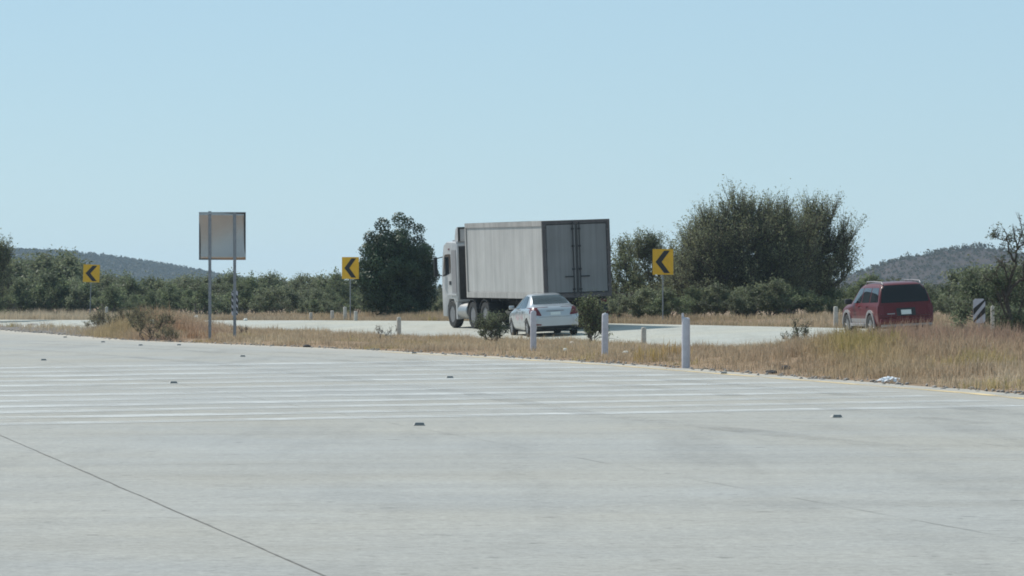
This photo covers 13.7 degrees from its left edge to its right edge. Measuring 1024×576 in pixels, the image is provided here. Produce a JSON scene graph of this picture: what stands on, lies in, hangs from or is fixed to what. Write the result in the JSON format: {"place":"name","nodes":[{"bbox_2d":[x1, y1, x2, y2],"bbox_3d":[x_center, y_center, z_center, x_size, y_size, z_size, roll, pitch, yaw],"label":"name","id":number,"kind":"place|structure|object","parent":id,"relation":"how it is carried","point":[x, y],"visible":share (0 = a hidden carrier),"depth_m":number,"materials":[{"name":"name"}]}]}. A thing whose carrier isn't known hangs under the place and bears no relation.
{"place":"outdoors","nodes":[
{"label":"outdoors","id":0,"kind":"place"},
{"bbox_2d":[15,253,197,280],"bbox_3d":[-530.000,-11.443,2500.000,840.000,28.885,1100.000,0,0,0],"label":"hill","id":1,"kind":"structure","parent":0,"point":[142,269],"depth_m":2361.05,"materials":[{"name":"green plant"}]},
{"bbox_2d":[9,248,248,285],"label":"hillside scrub","id":2,"kind":"object","parent":1,"relation":"on","point":[136,266],"visible":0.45,"depth_m":2396.00,"materials":[{"name":"green plant"}]},
{"bbox_2d":[0,320,886,347],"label":"road","id":3,"kind":"structure","parent":0,"point":[664,333],"depth_m":147.52,"materials":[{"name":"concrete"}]},
{"bbox_2d":[433,219,611,327],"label":"cargo lorry","id":4,"kind":"object","parent":3,"relation":"on","point":[497,267],"visible":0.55,"depth_m":150.33,"materials":[{"name":"paint"}]},
{"bbox_2d":[543,222,577,295],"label":"rear door","id":5,"kind":"structure","parent":4,"relation":"in","point":[561,255],"depth_m":148.19,"materials":[{"name":"paint"}]},
{"bbox_2d":[576,221,610,295],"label":"rear door","id":6,"kind":"structure","parent":4,"relation":"in","point":[591,238],"depth_m":148.62,"materials":[{"name":"paint"}]},
{"bbox_2d":[509,293,578,336],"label":"saloon car","id":7,"kind":"object","parent":3,"relation":"on","point":[554,313],"visible":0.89,"depth_m":143.44,"materials":[{"name":"silver metal"}]},
{"bbox_2d":[842,279,933,333],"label":"sport utility vehicle","id":8,"kind":"object","parent":3,"relation":"on","point":[881,303],"visible":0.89,"depth_m":130.20,"materials":[{"name":"red paint"}]},
{"bbox_2d":[0,307,989,330],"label":"roadside grass","id":9,"kind":"structure","parent":0,"point":[624,318],"depth_m":170.02,"materials":[{"name":"beige plant"}]},
{"bbox_2d":[0,330,1023,575],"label":"concrete lot","id":10,"kind":"structure","parent":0,"point":[538,490],"depth_m":37.00,"materials":[{"name":"grey concrete"}]},
{"bbox_2d":[0,353,1021,575],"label":"slab joint","id":11,"kind":"object","parent":10,"relation":"on","point":[270,551],"visible":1,"depth_m":30.88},
{"bbox_2d":[0,360,1023,424],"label":"white stripe","id":12,"kind":"object","parent":10,"relation":"on","point":[288,401],"visible":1,"depth_m":63.35,"materials":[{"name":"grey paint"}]},
{"bbox_2d":[0,328,1023,394],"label":"gravel","id":13,"kind":"structure","parent":10,"relation":"on","point":[845,378],"depth_m":91.38,"materials":[{"name":"grey gravel"}]},
{"bbox_2d":[392,352,1023,398],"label":"yellow edge line","id":14,"kind":"object","parent":10,"relation":"on","point":[774,377],"visible":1,"depth_m":75.25,"materials":[{"name":"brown paint"}]},
{"bbox_2d":[0,303,1023,393],"bbox_3d":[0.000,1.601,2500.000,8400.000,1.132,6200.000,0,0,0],"label":"ground","id":15,"kind":"structure","parent":0,"point":[504,355],"depth_m":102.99,"materials":[{"name":"beige plant"}]},
{"bbox_2d":[0,228,23,313],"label":"mesquite tree","id":16,"kind":"object","parent":15,"relation":"on","point":[5,257],"visible":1,"depth_m":204.88,"materials":[{"name":"green plant"}]},
{"bbox_2d":[0,269,24,312],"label":"desert shrub","id":17,"kind":"object","parent":15,"relation":"on","point":[12,278],"visible":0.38,"depth_m":221.11,"materials":[{"name":"green plant"}]},
{"bbox_2d":[3,253,32,277],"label":"desert shrub","id":18,"kind":"object","parent":15,"relation":"on","point":[16,266],"visible":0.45,"depth_m":226.46,"materials":[{"name":"green plant"}]},
{"bbox_2d":[0,274,40,314],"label":"desert shrub","id":19,"kind":"object","parent":15,"relation":"on","point":[15,294],"visible":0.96,"depth_m":219.04,"materials":[{"name":"green plant"}]},
{"bbox_2d":[6,272,42,308],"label":"desert shrub","id":20,"kind":"object","parent":15,"relation":"on","point":[30,278],"visible":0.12,"depth_m":222.91,"materials":[{"name":"green plant"}]},
{"bbox_2d":[6,248,76,312],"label":"desert shrub","id":21,"kind":"object","parent":15,"relation":"on","point":[42,262],"visible":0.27,"depth_m":225.99,"materials":[{"name":"green plant"}]},
{"bbox_2d":[16,264,73,311],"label":"desert shrub","id":22,"kind":"object","parent":15,"relation":"on","point":[38,290],"visible":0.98,"depth_m":219.24,"materials":[{"name":"green plant"}]},
{"bbox_2d":[19,247,97,309],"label":"desert shrub","id":23,"kind":"object","parent":15,"relation":"on","point":[69,262],"visible":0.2,"depth_m":228.66,"materials":[{"name":"green plant"}]},
{"bbox_2d":[37,274,80,314],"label":"desert shrub","id":24,"kind":"object","parent":15,"relation":"on","point":[62,289],"visible":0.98,"depth_m":218.78,"materials":[{"name":"green plant"}]},
{"bbox_2d":[29,244,105,311],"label":"desert shrub","id":25,"kind":"object","parent":15,"relation":"on","point":[81,272],"visible":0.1,"depth_m":230.60,"materials":[{"name":"green plant"}]},
{"bbox_2d":[49,274,95,310],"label":"desert shrub","id":26,"kind":"object","parent":15,"relation":"on","point":[76,281],"visible":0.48,"depth_m":220.73,"materials":[{"name":"green plant"}]},
{"bbox_2d":[54,282,98,315],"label":"desert shrub","id":27,"kind":"object","parent":15,"relation":"on","point":[85,285],"visible":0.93,"depth_m":218.54,"materials":[{"name":"green plant"}]},
{"bbox_2d":[62,284,103,313],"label":"desert shrub","id":28,"kind":"object","parent":15,"relation":"on","point":[80,305],"visible":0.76,"depth_m":217.89,"materials":[{"name":"green plant"}]},
{"bbox_2d":[83,264,99,313],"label":"chevron sign","id":29,"kind":"object","parent":15,"relation":"on","point":[91,273],"visible":0.91,"depth_m":212.01,"materials":[{"name":"metal"}]},
{"bbox_2d":[82,271,124,310],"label":"desert shrub","id":30,"kind":"object","parent":15,"relation":"on","point":[107,278],"visible":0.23,"depth_m":230.21,"materials":[{"name":"green plant"}]},
{"bbox_2d":[87,302,129,325],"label":"verge bush","id":31,"kind":"object","parent":15,"relation":"on","point":[102,316],"visible":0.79,"depth_m":143.76,"materials":[{"name":"green plant"}]},
{"bbox_2d":[88,281,138,313],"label":"desert shrub","id":32,"kind":"object","parent":15,"relation":"on","point":[106,296],"visible":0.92,"depth_m":213.56,"materials":[{"name":"green plant"}]},
{"bbox_2d":[114,271,157,302],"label":"desert shrub","id":33,"kind":"object","parent":15,"relation":"on","point":[130,286],"visible":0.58,"depth_m":252.92,"materials":[{"name":"green plant"}]},
{"bbox_2d":[121,306,155,322],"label":"verge bush","id":34,"kind":"object","parent":15,"relation":"on","point":[133,317],"visible":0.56,"depth_m":139.76,"materials":[{"name":"green plant"}]},
{"bbox_2d":[137,270,163,306],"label":"desert shrub","id":35,"kind":"object","parent":15,"relation":"on","point":[149,279],"visible":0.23,"depth_m":255.31,"materials":[{"name":"green plant"}]},
{"bbox_2d":[135,289,168,310],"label":"desert shrub","id":36,"kind":"object","parent":15,"relation":"on","point":[149,299],"visible":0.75,"depth_m":216.06,"materials":[{"name":"green plant"}]},
{"bbox_2d":[126,301,183,340],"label":"verge bush","id":37,"kind":"object","parent":15,"relation":"on","point":[141,325],"visible":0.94,"depth_m":130.09,"materials":[{"name":"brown plant"}]},
{"bbox_2d":[154,325,183,341],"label":"verge bush","id":38,"kind":"object","parent":15,"relation":"on","point":[168,332],"visible":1,"depth_m":126.93,"materials":[{"name":"green plant"}]},
{"bbox_2d":[147,275,192,311],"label":"desert shrub","id":39,"kind":"object","parent":15,"relation":"on","point":[161,284],"visible":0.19,"depth_m":245.24,"materials":[{"name":"green plant"}]},
{"bbox_2d":[160,280,187,311],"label":"desert shrub","id":40,"kind":"object","parent":15,"relation":"on","point":[170,290],"visible":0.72,"depth_m":216.68,"materials":[{"name":"green plant"}]},
{"bbox_2d":[161,319,199,335],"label":"grass tuft","id":41,"kind":"object","parent":15,"relation":"on","point":[180,326],"visible":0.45,"depth_m":133.94,"materials":[{"name":"beige plant"}]},
{"bbox_2d":[171,285,203,313],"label":"desert shrub","id":42,"kind":"object","parent":15,"relation":"on","point":[188,292],"visible":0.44,"depth_m":213.47,"materials":[{"name":"green plant"}]},
{"bbox_2d":[168,271,212,312],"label":"desert shrub","id":43,"kind":"object","parent":15,"relation":"on","point":[185,277],"visible":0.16,"depth_m":262.31,"materials":[{"name":"green plant"}]},
{"bbox_2d":[172,325,215,338],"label":"grass tuft","id":44,"kind":"object","parent":15,"relation":"on","point":[190,334],"visible":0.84,"depth_m":130.85,"materials":[{"name":"beige plant"}]},
{"bbox_2d":[181,283,227,314],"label":"desert shrub","id":45,"kind":"object","parent":15,"relation":"on","point":[201,297],"visible":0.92,"depth_m":207.53,"materials":[{"name":"green plant"}]},
{"bbox_2d":[179,271,230,314],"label":"desert shrub","id":46,"kind":"object","parent":15,"relation":"on","point":[219,282],"visible":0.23,"depth_m":240.53,"materials":[{"name":"green plant"}]},
{"bbox_2d":[197,269,242,313],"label":"desert shrub","id":47,"kind":"object","parent":15,"relation":"on","point":[230,278],"visible":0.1,"depth_m":245.51,"materials":[{"name":"green plant"}]},
{"bbox_2d":[199,211,245,339],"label":"road sign","id":48,"kind":"object","parent":15,"relation":"on","point":[222,235],"visible":0.98,"depth_m":128.02,"materials":[{"name":"metal"}]},
{"bbox_2d":[211,296,238,314],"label":"desert shrub","id":49,"kind":"object","parent":15,"relation":"on","point":[227,311],"visible":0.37,"depth_m":223.63,"materials":[{"name":"green plant"}]},
{"bbox_2d":[215,278,261,313],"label":"desert shrub","id":50,"kind":"object","parent":15,"relation":"on","point":[244,294],"visible":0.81,"depth_m":211.43,"materials":[{"name":"green plant"}]},
{"bbox_2d":[236,270,271,312],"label":"desert shrub","id":51,"kind":"object","parent":15,"relation":"on","point":[251,280],"visible":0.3,"depth_m":257.60,"materials":[{"name":"green plant"}]},
{"bbox_2d":[240,270,284,312],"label":"desert shrub","id":52,"kind":"object","parent":15,"relation":"on","point":[270,281],"visible":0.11,"depth_m":262.20,"materials":[{"name":"green plant"}]},
{"bbox_2d":[246,284,290,314],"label":"desert shrub","id":53,"kind":"object","parent":15,"relation":"on","point":[270,297],"visible":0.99,"depth_m":207.75,"materials":[{"name":"green plant"}]},
{"bbox_2d":[268,269,290,312],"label":"desert shrub","id":54,"kind":"object","parent":15,"relation":"on","point":[283,279],"visible":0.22,"depth_m":263.72,"materials":[{"name":"green plant"}]},
{"bbox_2d":[273,282,309,314],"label":"desert shrub","id":55,"kind":"object","parent":15,"relation":"on","point":[294,297],"visible":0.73,"depth_m":217.19,"materials":[{"name":"green plant"}]},
{"bbox_2d":[288,271,317,312],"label":"desert shrub","id":56,"kind":"object","parent":15,"relation":"on","point":[296,286],"visible":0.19,"depth_m":252.21,"materials":[{"name":"green plant"}]},
{"bbox_2d":[295,300,310,314],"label":"desert shrub","id":57,"kind":"object","parent":15,"relation":"on","point":[303,307],"visible":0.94,"depth_m":194.79,"materials":[{"name":"green plant"}]},
{"bbox_2d":[308,296,324,312],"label":"desert shrub","id":58,"kind":"object","parent":15,"relation":"on","point":[314,305],"visible":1,"depth_m":193.43,"materials":[{"name":"green plant"}]},
{"bbox_2d":[307,287,338,311],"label":"desert shrub","id":59,"kind":"object","parent":15,"relation":"on","point":[327,297],"visible":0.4,"depth_m":212.35,"materials":[{"name":"green plant"}]},
{"bbox_2d":[318,299,341,314],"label":"desert shrub","id":60,"kind":"object","parent":15,"relation":"on","point":[328,308],"visible":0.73,"depth_m":197.25,"materials":[{"name":"green plant"}]},
{"bbox_2d":[317,283,346,313],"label":"desert shrub","id":61,"kind":"object","parent":15,"relation":"on","point":[341,301],"visible":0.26,"depth_m":215.58,"materials":[{"name":"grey plant"}]},
{"bbox_2d":[313,266,357,313],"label":"desert shrub","id":62,"kind":"object","parent":15,"relation":"on","point":[337,278],"visible":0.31,"depth_m":237.66,"materials":[{"name":"green plant"}]},
{"bbox_2d":[326,276,363,313],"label":"desert shrub","id":63,"kind":"object","parent":15,"relation":"on","point":[344,291],"visible":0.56,"depth_m":224.47,"materials":[{"name":"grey plant"}]},
{"bbox_2d":[342,257,358,314],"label":"chevron sign","id":64,"kind":"object","parent":15,"relation":"on","point":[350,268],"visible":0.91,"depth_m":178.00,"materials":[{"name":"metal"}]},
{"bbox_2d":[341,297,367,313],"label":"desert shrub","id":65,"kind":"object","parent":15,"relation":"on","point":[355,306],"visible":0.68,"depth_m":191.50,"materials":[{"name":"green plant"}]},
{"bbox_2d":[354,212,439,314],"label":"round tree","id":66,"kind":"object","parent":15,"relation":"on","point":[397,270],"visible":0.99,"depth_m":184.14,"materials":[{"name":"green plant"}]},
{"bbox_2d":[12,277,958,310],"bbox_3d":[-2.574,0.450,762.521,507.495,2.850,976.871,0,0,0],"label":"scrub","id":67,"kind":"object","parent":15,"relation":"on","point":[439,289],"depth_m":342.36,"materials":[{"name":"green plant"}]},
{"bbox_2d":[473,309,510,343],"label":"verge bush","id":68,"kind":"object","parent":15,"relation":"on","point":[490,322],"visible":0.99,"depth_m":121.91,"materials":[{"name":"green plant"}]},
{"bbox_2d":[530,310,535,350],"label":"indicator post","id":69,"kind":"object","parent":15,"relation":"on","point":[533,328],"visible":0.83,"depth_m":104.85,"materials":[{"name":"white paint"}]},
{"bbox_2d":[570,289,620,341],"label":"verge bush","id":70,"kind":"object","parent":15,"relation":"on","point":[596,321],"visible":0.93,"depth_m":123.90,"materials":[{"name":"green plant"}]},
{"bbox_2d":[602,313,607,355],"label":"indicator post","id":71,"kind":"object","parent":15,"relation":"on","point":[604,332],"visible":0.75,"depth_m":97.66,"materials":[{"name":"white paint"}]},
{"bbox_2d":[607,292,631,317],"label":"desert shrub","id":72,"kind":"object","parent":15,"relation":"on","point":[611,305],"visible":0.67,"depth_m":163.19,"materials":[{"name":"green plant"}]},
{"bbox_2d":[608,233,648,313],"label":"mesquite tree","id":73,"kind":"object","parent":15,"relation":"on","point":[619,266],"visible":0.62,"depth_m":175.68,"materials":[{"name":"green plant"}]},
{"bbox_2d":[614,292,652,317],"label":"desert shrub","id":74,"kind":"object","parent":15,"relation":"on","point":[630,302],"visible":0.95,"depth_m":161.09,"materials":[{"name":"green plant"}]},
{"bbox_2d":[626,338,665,362],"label":"grass tuft","id":75,"kind":"object","parent":15,"relation":"on","point":[653,355],"visible":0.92,"depth_m":90.88,"materials":[{"name":"beige plant"}]},
{"bbox_2d":[620,226,680,315],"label":"mesquite tree","id":76,"kind":"object","parent":15,"relation":"on","point":[642,251],"visible":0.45,"depth_m":171.60,"materials":[{"name":"green plant"}]},
{"bbox_2d":[632,283,685,316],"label":"desert shrub","id":77,"kind":"object","parent":15,"relation":"on","point":[645,293],"visible":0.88,"depth_m":160.58,"materials":[{"name":"green plant"}]},
{"bbox_2d":[653,249,672,318],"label":"chevron sign","id":78,"kind":"object","parent":15,"relation":"on","point":[662,262],"visible":0.92,"depth_m":154.00,"materials":[{"name":"metal"}]},
{"bbox_2d":[638,284,695,320],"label":"desert shrub","id":79,"kind":"object","parent":15,"relation":"on","point":[672,303],"visible":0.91,"depth_m":159.57,"materials":[{"name":"green plant"}]},
{"bbox_2d":[641,210,703,317],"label":"mesquite tree","id":80,"kind":"object","parent":15,"relation":"on","point":[669,283],"visible":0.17,"depth_m":168.92,"materials":[{"name":"green plant"}]},
{"bbox_2d":[658,340,692,357],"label":"grass tuft","id":81,"kind":"object","parent":15,"relation":"on","point":[672,348],"visible":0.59,"depth_m":94.01,"materials":[{"name":"beige plant"}]},
{"bbox_2d":[682,313,689,368],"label":"indicator post","id":82,"kind":"object","parent":15,"relation":"on","point":[685,342],"visible":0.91,"depth_m":85.27,"materials":[{"name":"white paint"}]},
{"bbox_2d":[674,284,711,315],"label":"desert shrub","id":83,"kind":"object","parent":15,"relation":"on","point":[694,299],"visible":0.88,"depth_m":161.61,"materials":[{"name":"green plant"}]},
{"bbox_2d":[689,281,733,315],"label":"desert shrub","id":84,"kind":"object","parent":15,"relation":"on","point":[714,299],"visible":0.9,"depth_m":161.01,"materials":[{"name":"green plant"}]},
{"bbox_2d":[720,288,755,318],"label":"desert shrub","id":85,"kind":"object","parent":15,"relation":"on","point":[737,303],"visible":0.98,"depth_m":159.99,"materials":[{"name":"green plant"}]},
{"bbox_2d":[720,282,766,318],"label":"desert shrub","id":86,"kind":"object","parent":15,"relation":"on","point":[741,290],"visible":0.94,"depth_m":161.32,"materials":[{"name":"green plant"}]},
{"bbox_2d":[663,174,836,316],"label":"mesquite tree","id":87,"kind":"object","parent":15,"relation":"on","point":[724,249],"visible":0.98,"depth_m":164.37,"materials":[{"name":"green plant"}]},
{"bbox_2d":[743,273,797,315],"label":"desert shrub","id":88,"kind":"object","parent":15,"relation":"on","point":[763,299],"visible":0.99,"depth_m":160.35,"materials":[{"name":"green plant"}]},
{"bbox_2d":[758,279,814,315],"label":"desert shrub","id":89,"kind":"object","parent":15,"relation":"on","point":[792,296],"visible":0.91,"depth_m":161.24,"materials":[{"name":"green plant"}]},
{"bbox_2d":[775,314,812,338],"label":"verge bush","id":90,"kind":"object","parent":15,"relation":"on","point":[805,331],"visible":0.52,"depth_m":109.99,"materials":[{"name":"green plant"}]},
{"bbox_2d":[771,282,818,316],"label":"desert shrub","id":91,"kind":"object","parent":15,"relation":"on","point":[802,307],"visible":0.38,"depth_m":162.94,"materials":[{"name":"green plant"}]},
{"bbox_2d":[800,290,834,314],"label":"desert shrub","id":92,"kind":"object","parent":15,"relation":"on","point":[816,307],"visible":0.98,"depth_m":161.89,"materials":[{"name":"green plant"}]},
{"bbox_2d":[776,185,866,315],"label":"mesquite tree","id":93,"kind":"object","parent":15,"relation":"on","point":[839,246],"visible":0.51,"depth_m":166.63,"materials":[{"name":"green plant"}]},
{"bbox_2d":[821,284,851,313],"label":"desert shrub","id":94,"kind":"object","parent":15,"relation":"on","point":[832,295],"visible":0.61,"depth_m":164.07,"materials":[{"name":"green plant"}]},
{"bbox_2d":[844,269,882,299],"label":"desert shrub","id":95,"kind":"object","parent":15,"relation":"on","point":[863,281],"visible":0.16,"depth_m":183.81,"materials":[{"name":"green plant"}]},
{"bbox_2d":[836,327,896,351],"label":"grass tuft","id":96,"kind":"object","parent":15,"relation":"on","point":[869,338],"visible":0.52,"depth_m":82.84,"materials":[{"name":"beige plant"}]},
{"bbox_2d":[933,295,955,316],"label":"desert shrub","id":97,"kind":"object","parent":15,"relation":"on","point":[944,307],"visible":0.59,"depth_m":164.52,"materials":[{"name":"green plant"}]},
{"bbox_2d":[935,276,960,314],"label":"desert shrub","id":98,"kind":"object","parent":15,"relation":"on","point":[945,288],"visible":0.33,"depth_m":201.79,"materials":[{"name":"green plant"}]},
{"bbox_2d":[936,263,992,312],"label":"desert shrub","id":99,"kind":"object","parent":15,"relation":"on","point":[953,278],"visible":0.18,"depth_m":184.35,"materials":[{"name":"green plant"}]},
{"bbox_2d":[973,299,984,325],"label":"object marker","id":100,"kind":"object","parent":15,"relation":"on","point":[979,305],"visible":0.66,"depth_m":96.99,"materials":[{"name":"white paint"}]},
{"bbox_2d":[942,254,1023,329],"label":"green bush","id":101,"kind":"object","parent":15,"relation":"on","point":[972,288],"visible":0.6,"depth_m":125.68,"materials":[{"name":"green plant"}]},
{"bbox_2d":[969,302,1023,330],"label":"green bush","id":102,"kind":"object","parent":15,"relation":"on","point":[988,314],"visible":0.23,"depth_m":112.19,"materials":[{"name":"green plant"}]},
{"bbox_2d":[977,213,1023,332],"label":"bare mesquite","id":103,"kind":"object","parent":15,"relation":"on","point":[1008,315],"visible":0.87,"depth_m":91.97,"materials":[{"name":"green plant"}]},
{"bbox_2d":[0,0,1023,286],"label":"sky","id":104,"kind":"structure","parent":0,"point":[122,122],"materials":[{"name":"blue"}]},
{"bbox_2d":[827,247,1023,287],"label":"hill","id":105,"kind":"structure","parent":0,"point":[981,260],"depth_m":1436.01,"materials":[{"name":"green plant"}]},
{"bbox_2d":[840,242,1023,285],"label":"hillside scrub","id":106,"kind":"object","parent":105,"relation":"on","point":[963,249],"visible":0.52,"depth_m":1461.22,"materials":[{"name":"green plant"}]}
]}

